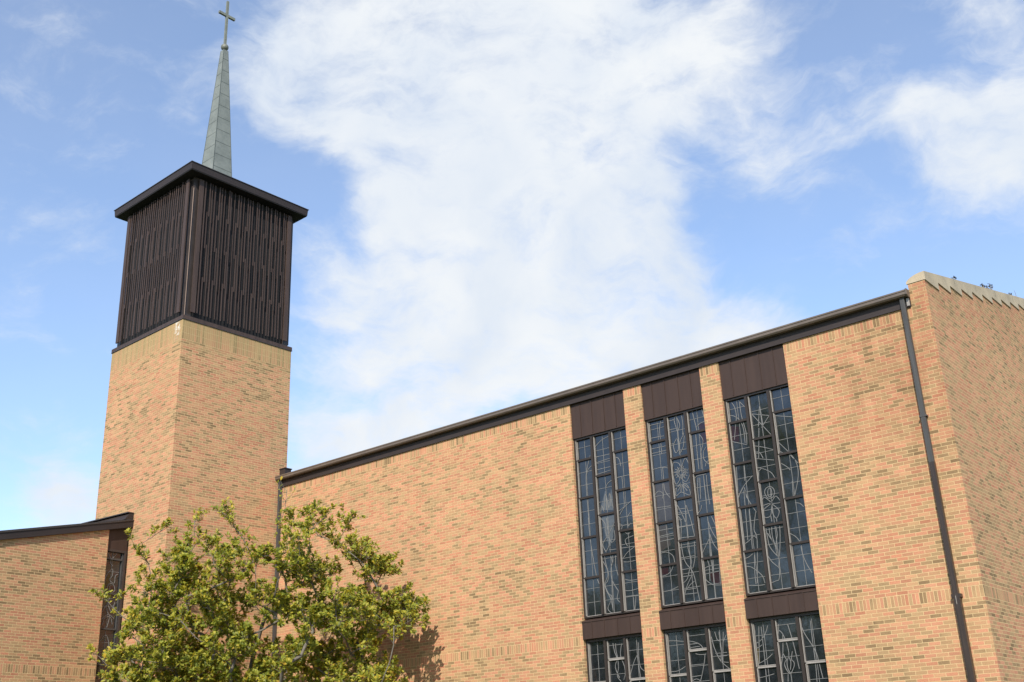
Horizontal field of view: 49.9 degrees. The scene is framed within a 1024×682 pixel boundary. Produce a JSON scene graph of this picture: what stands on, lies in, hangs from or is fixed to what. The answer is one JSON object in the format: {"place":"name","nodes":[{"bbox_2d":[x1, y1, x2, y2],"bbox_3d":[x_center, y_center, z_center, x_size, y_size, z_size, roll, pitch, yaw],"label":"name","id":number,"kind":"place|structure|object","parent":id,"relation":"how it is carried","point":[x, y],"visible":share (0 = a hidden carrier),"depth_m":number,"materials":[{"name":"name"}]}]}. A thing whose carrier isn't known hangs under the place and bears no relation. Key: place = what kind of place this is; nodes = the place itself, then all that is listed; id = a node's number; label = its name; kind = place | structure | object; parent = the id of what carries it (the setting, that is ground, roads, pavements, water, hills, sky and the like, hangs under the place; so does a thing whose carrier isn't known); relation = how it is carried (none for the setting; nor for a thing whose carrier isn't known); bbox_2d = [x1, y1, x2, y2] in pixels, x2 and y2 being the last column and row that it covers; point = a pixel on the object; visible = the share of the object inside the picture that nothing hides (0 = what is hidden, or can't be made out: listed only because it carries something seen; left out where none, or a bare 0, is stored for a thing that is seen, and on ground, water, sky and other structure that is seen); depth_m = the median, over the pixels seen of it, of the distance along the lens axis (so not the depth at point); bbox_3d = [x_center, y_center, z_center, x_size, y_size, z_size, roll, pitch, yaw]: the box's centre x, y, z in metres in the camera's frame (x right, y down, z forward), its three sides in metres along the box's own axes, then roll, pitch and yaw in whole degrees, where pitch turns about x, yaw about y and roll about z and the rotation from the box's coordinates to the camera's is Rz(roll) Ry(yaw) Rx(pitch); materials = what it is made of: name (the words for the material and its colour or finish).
{"place":"outdoors","nodes":[
{"label":"outdoors","id":0,"kind":"place"},
{"bbox_2d":[0,512,133,681],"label":"wing","id":1,"kind":"structure","parent":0,"point":[56,617],"depth_m":28.71,"materials":[{"name":"beige brick"}]},
{"bbox_2d":[95,549,126,681],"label":"window","id":2,"kind":"structure","parent":1,"relation":"in","point":[116,559],"depth_m":30.10,"materials":[{"name":"grey glass"}]},
{"bbox_2d":[0,0,1023,530],"label":"sky","id":3,"kind":"structure","parent":0,"point":[509,203],"materials":[{"name":"blue"}]},
{"bbox_2d":[271,271,1023,681],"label":"church hall","id":4,"kind":"structure","parent":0,"point":[837,495],"depth_m":23.28,"materials":[{"name":"brick"}]},
{"bbox_2d":[573,426,639,618],"bbox_3d":[2.178,4.110,25.128,1.565,4.200,0.145,-19,-27,36],"label":"window","id":5,"kind":"structure","parent":4,"relation":"in","point":[604,503],"depth_m":25.12,"materials":[{"name":"glass"}]},
{"bbox_2d":[585,633,645,681],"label":"window","id":6,"kind":"structure","parent":4,"relation":"in","point":[617,658],"depth_m":24.02,"materials":[{"name":"grey glass"}]},
{"bbox_2d":[645,406,722,607],"bbox_3d":[3.745,3.572,23.913,1.565,4.200,0.145,-19,-27,36],"label":"window","id":7,"kind":"structure","parent":4,"relation":"in","point":[688,564],"depth_m":23.90,"materials":[{"name":"glass"}]},
{"bbox_2d":[663,623,731,681],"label":"window","id":8,"kind":"structure","parent":4,"relation":"in","point":[696,653],"depth_m":22.77,"materials":[{"name":"grey glass"}]},
{"bbox_2d":[724,383,815,595],"bbox_3d":[5.305,3.036,22.704,1.565,4.200,0.145,-19,-27,36],"label":"window","id":9,"kind":"structure","parent":4,"relation":"in","point":[776,555],"depth_m":22.68,"materials":[{"name":"glass"}]},
{"bbox_2d":[749,611,828,681],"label":"window","id":10,"kind":"structure","parent":4,"relation":"in","point":[785,648],"depth_m":21.53,"materials":[{"name":"grey glass"}]},
{"label":"ground","id":11,"kind":"structure","parent":0,"visible":0},
{"bbox_2d":[95,1,308,681],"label":"bell tower","id":12,"kind":"structure","parent":11,"relation":"on","point":[197,413],"depth_m":33.04,"materials":[{"name":"brick"}]},
{"bbox_2d":[86,476,430,681],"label":"magnolia tree","id":13,"kind":"object","parent":11,"relation":"on","point":[210,663],"visible":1,"depth_m":26.04,"materials":[{"name":"green plant"}]}
]}

